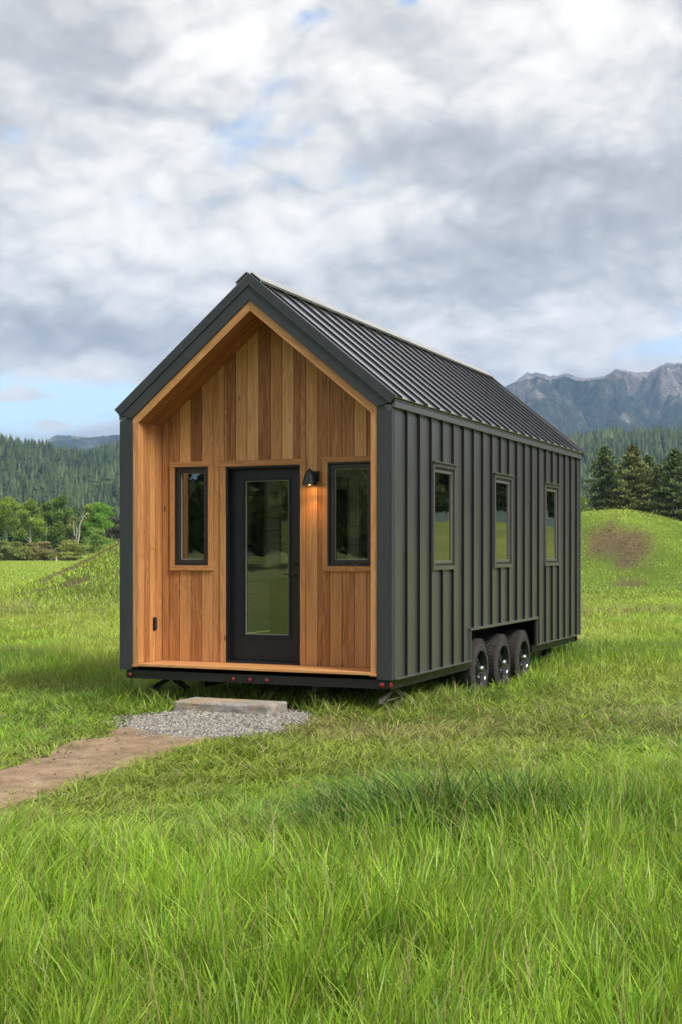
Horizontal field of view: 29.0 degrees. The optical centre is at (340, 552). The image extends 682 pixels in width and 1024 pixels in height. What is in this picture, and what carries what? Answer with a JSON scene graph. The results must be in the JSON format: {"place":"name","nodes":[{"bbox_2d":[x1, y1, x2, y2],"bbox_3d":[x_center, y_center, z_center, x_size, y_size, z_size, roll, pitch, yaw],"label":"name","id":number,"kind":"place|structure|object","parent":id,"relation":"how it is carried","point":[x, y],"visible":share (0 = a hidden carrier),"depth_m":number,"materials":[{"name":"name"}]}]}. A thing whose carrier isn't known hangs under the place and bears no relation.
{"place":"outdoors","nodes":[
{"label":"outdoors","id":0,"kind":"place"},
{"bbox_2d":[0,560,75,580],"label":"distant grass","id":1,"kind":"structure","parent":0,"point":[37,564],"depth_m":137.78,"materials":[{"name":"green plant"}]},
{"bbox_2d":[0,670,681,1023],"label":"meadow grass","id":2,"kind":"structure","parent":0,"point":[546,891],"depth_m":5.86,"materials":[{"name":"green plant"}]},
{"bbox_2d":[0,509,681,993],"bbox_3d":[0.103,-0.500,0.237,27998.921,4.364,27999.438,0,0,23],"label":"ground","id":3,"kind":"structure","parent":0,"point":[634,557],"depth_m":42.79,"materials":[{"name":"green plant"}]},
{"bbox_2d":[0,539,14,560],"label":"shrub","id":4,"kind":"object","parent":3,"relation":"on","point":[4,546],"visible":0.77,"depth_m":261.03,"materials":[{"name":"green plant"}]},
{"bbox_2d":[0,495,20,540],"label":"cottonwood tree","id":5,"kind":"object","parent":3,"relation":"on","point":[7,504],"visible":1,"depth_m":279.15,"materials":[{"name":"green plant"}]},
{"bbox_2d":[5,541,26,560],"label":"shrub","id":6,"kind":"object","parent":3,"relation":"on","point":[16,550],"visible":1,"depth_m":259.07,"materials":[{"name":"green plant"}]},
{"bbox_2d":[7,501,31,541],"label":"cottonwood tree","id":7,"kind":"object","parent":3,"relation":"on","point":[21,507],"visible":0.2,"depth_m":293.77,"materials":[{"name":"green plant"}]},
{"bbox_2d":[9,497,49,543],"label":"cottonwood tree","id":8,"kind":"object","parent":3,"relation":"on","point":[30,506],"visible":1,"depth_m":275.58,"materials":[{"name":"green plant"}]},
{"bbox_2d":[18,542,43,560],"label":"shrub","id":9,"kind":"object","parent":3,"relation":"on","point":[30,553],"visible":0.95,"depth_m":260.05,"materials":[{"name":"green plant"}]},
{"bbox_2d":[33,506,48,559],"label":"cottonwood tree","id":10,"kind":"object","parent":3,"relation":"on","point":[38,510],"visible":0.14,"depth_m":295.79,"materials":[{"name":"green plant"}]},
{"bbox_2d":[29,541,61,560],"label":"shrub","id":11,"kind":"object","parent":3,"relation":"on","point":[42,546],"visible":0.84,"depth_m":261.34,"materials":[{"name":"green plant"}]},
{"bbox_2d":[36,500,61,548],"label":"cottonwood tree","id":12,"kind":"object","parent":3,"relation":"on","point":[47,512],"visible":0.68,"depth_m":283.51,"materials":[{"name":"green plant"}]},
{"bbox_2d":[50,494,76,559],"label":"cottonwood tree","id":13,"kind":"object","parent":3,"relation":"on","point":[57,503],"visible":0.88,"depth_m":285.61,"materials":[{"name":"green plant"}]},
{"bbox_2d":[47,539,92,560],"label":"shrub","id":14,"kind":"object","parent":3,"relation":"on","point":[75,551],"visible":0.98,"depth_m":257.31,"materials":[{"name":"green plant"}]},
{"bbox_2d":[64,515,81,542],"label":"cottonwood tree","id":15,"kind":"object","parent":3,"relation":"on","point":[69,530],"visible":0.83,"depth_m":279.39,"materials":[{"name":"green plant"}]},
{"bbox_2d":[73,513,88,542],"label":"dead tree","id":16,"kind":"object","parent":3,"relation":"on","point":[79,527],"visible":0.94,"depth_m":263.93,"materials":[{"name":"grey wood"}]},
{"bbox_2d":[80,503,94,553],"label":"cottonwood tree","id":17,"kind":"object","parent":3,"relation":"on","point":[88,509],"visible":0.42,"depth_m":284.20,"materials":[{"name":"green plant"}]},
{"bbox_2d":[82,501,113,548],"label":"cottonwood tree","id":18,"kind":"object","parent":3,"relation":"on","point":[102,510],"visible":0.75,"depth_m":278.67,"materials":[{"name":"green plant"}]},
{"bbox_2d":[81,529,116,552],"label":"shrub","id":19,"kind":"object","parent":3,"relation":"on","point":[97,538],"visible":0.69,"depth_m":261.51,"materials":[{"name":"green plant"}]},
{"bbox_2d":[0,727,210,814],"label":"dirt path","id":20,"kind":"structure","parent":3,"relation":"on","point":[12,778],"depth_m":10.12,"materials":[{"name":"brown soil"}]},
{"bbox_2d":[2,730,202,796],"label":"path pebbles","id":21,"kind":"object","parent":20,"relation":"on","point":[95,757],"visible":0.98,"depth_m":10.27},
{"bbox_2d":[98,511,117,548],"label":"cottonwood tree","id":22,"kind":"object","parent":3,"relation":"on","point":[111,514],"visible":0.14,"depth_m":295.50,"materials":[{"name":"green plant"}]},
{"bbox_2d":[101,516,119,544],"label":"cottonwood tree","id":23,"kind":"object","parent":3,"relation":"on","point":[111,531],"visible":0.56,"depth_m":290.26,"materials":[{"name":"grey plant"}]},
{"bbox_2d":[101,708,319,739],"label":"gravel","id":24,"kind":"structure","parent":3,"relation":"on","point":[189,724],"depth_m":12.31,"materials":[{"name":"grey gravel"}]},
{"bbox_2d":[174,697,286,714],"bbox_3d":[-1.113,1.566,13.302,1.083,0.144,0.443,0,0,23],"label":"stone step","id":25,"kind":"object","parent":24,"relation":"on","point":[240,706],"visible":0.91,"depth_m":13.15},
{"bbox_2d":[0,499,608,554],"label":"meadow edge wood","id":26,"kind":"object","parent":3,"relation":"on","point":[79,514],"visible":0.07,"depth_m":296.13,"materials":[{"name":"green plant"}]},
{"bbox_2d":[114,271,585,713],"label":"tiny house","id":27,"kind":"structure","parent":3,"relation":"on","point":[328,496],"depth_m":14.18,"materials":[{"name":"grey metal"}]},
{"bbox_2d":[169,461,212,570],"bbox_3d":[-1.608,-0.396,14.383,0.542,1.181,0.122,0,0,23],"label":"window","id":28,"kind":"structure","parent":27,"relation":"in","point":[177,469],"depth_m":14.38,"materials":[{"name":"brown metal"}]},
{"bbox_2d":[183,473,203,558],"bbox_3d":[-1.691,-0.395,15.516,0.180,1.173,1.250,0,0,23],"label":"window","id":29,"kind":"structure","parent":27,"relation":"in","point":[193,484],"depth_m":15.46,"materials":[{"name":"clear glass"}]},
{"bbox_2d":[248,481,265,567],"bbox_3d":[-1.193,-0.395,16.662,0.180,1.173,0.750,0,0,23],"label":"window","id":30,"kind":"structure","parent":27,"relation":"in","point":[253,507],"depth_m":16.91,"materials":[{"name":"clear glass"}]},
{"bbox_2d":[219,458,305,664],"bbox_3d":[-0.808,0.098,14.051,1.023,2.163,0.152,0,0,23],"label":"door","id":31,"kind":"structure","parent":27,"relation":"in","point":[236,645],"depth_m":14.14,"materials":[{"name":"black paint"}]},
{"bbox_2d":[279,481,287,566],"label":"window","id":32,"kind":"structure","parent":27,"relation":"in","point":[283,485],"depth_m":17.66,"materials":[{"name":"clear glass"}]},
{"bbox_2d":[337,485,348,558],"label":"window","id":33,"kind":"structure","parent":27,"relation":"in","point":[340,499],"depth_m":19.41,"materials":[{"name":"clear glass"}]},
{"bbox_2d":[322,456,370,571],"bbox_3d":[0.114,-0.397,13.634,0.627,1.183,0.122,0,0,23],"label":"window","id":34,"kind":"structure","parent":27,"relation":"in","point":[331,465],"depth_m":13.68,"materials":[{"name":"brown metal"}]},
{"bbox_2d":[359,487,370,564],"bbox_3d":[0.432,-0.395,20.399,0.180,1.173,1.200,0,0,23],"label":"window","id":35,"kind":"structure","parent":27,"relation":"in","point":[363,496],"depth_m":20.22,"materials":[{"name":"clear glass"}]},
{"bbox_2d":[432,461,458,569],"bbox_3d":[1.084,-0.393,14.335,0.152,1.156,0.779,0,0,23],"label":"window","id":36,"kind":"structure","parent":27,"relation":"in","point":[443,474],"depth_m":14.36,"materials":[{"name":"brown metal"}]},
{"bbox_2d":[493,472,514,567],"bbox_3d":[1.976,-0.393,16.385,0.152,1.156,0.801,0,0,23],"label":"window","id":37,"kind":"structure","parent":27,"relation":"in","point":[502,483],"depth_m":16.42,"materials":[{"name":"brown metal"}]},
{"bbox_2d":[544,482,560,565],"bbox_3d":[2.936,-0.393,18.593,0.152,1.156,0.796,0,0,23],"label":"window","id":38,"kind":"structure","parent":27,"relation":"in","point":[551,490],"depth_m":18.63,"materials":[{"name":"brown metal"}]},
{"bbox_2d":[581,495,594,511],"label":"tree","id":39,"kind":"object","parent":3,"relation":"on","point":[585,508],"visible":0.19,"depth_m":169.77,"materials":[{"name":"green plant"}]},
{"bbox_2d":[581,446,627,511],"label":"pine tree","id":40,"kind":"object","parent":3,"relation":"on","point":[604,476],"visible":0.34,"depth_m":189.45,"materials":[{"name":"green plant"}]},
{"bbox_2d":[601,444,667,514],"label":"pine tree","id":41,"kind":"object","parent":3,"relation":"on","point":[635,499],"visible":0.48,"depth_m":185.34,"materials":[{"name":"green plant"}]},
{"bbox_2d":[640,454,656,507],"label":"pine tree","id":42,"kind":"object","parent":3,"relation":"on","point":[649,460],"visible":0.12,"depth_m":195.63,"materials":[{"name":"green plant"}]},
{"bbox_2d":[642,463,673,514],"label":"pine tree","id":43,"kind":"object","parent":3,"relation":"on","point":[658,468],"visible":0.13,"depth_m":187.50,"materials":[{"name":"green plant"}]},
{"bbox_2d":[641,448,681,522],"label":"pine tree","id":44,"kind":"object","parent":3,"relation":"on","point":[674,479],"visible":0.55,"depth_m":183.35,"materials":[{"name":"green plant"}]},
{"bbox_2d":[0,0,681,443],"label":"sky","id":45,"kind":"structure","parent":0,"point":[494,187],"materials":[{"name":"white"}]},
{"bbox_2d":[37,362,681,451],"bbox_3d":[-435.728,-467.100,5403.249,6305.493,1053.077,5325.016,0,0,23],"label":"mountain range","id":46,"kind":"structure","parent":0,"point":[570,404],"depth_m":4506.61,"materials":[{"name":"grey stone"}]},
{"bbox_3d":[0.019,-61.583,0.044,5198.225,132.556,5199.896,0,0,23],"label":"forested hill","id":47,"kind":"structure","parent":0,"visible":0},
{"bbox_2d":[0,423,681,515],"bbox_3d":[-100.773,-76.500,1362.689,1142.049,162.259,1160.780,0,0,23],"label":"conifer forest","id":48,"kind":"object","parent":47,"relation":"on","point":[43,473],"visible":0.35,"depth_m":1297.55,"materials":[{"name":"green plant"}]}
]}

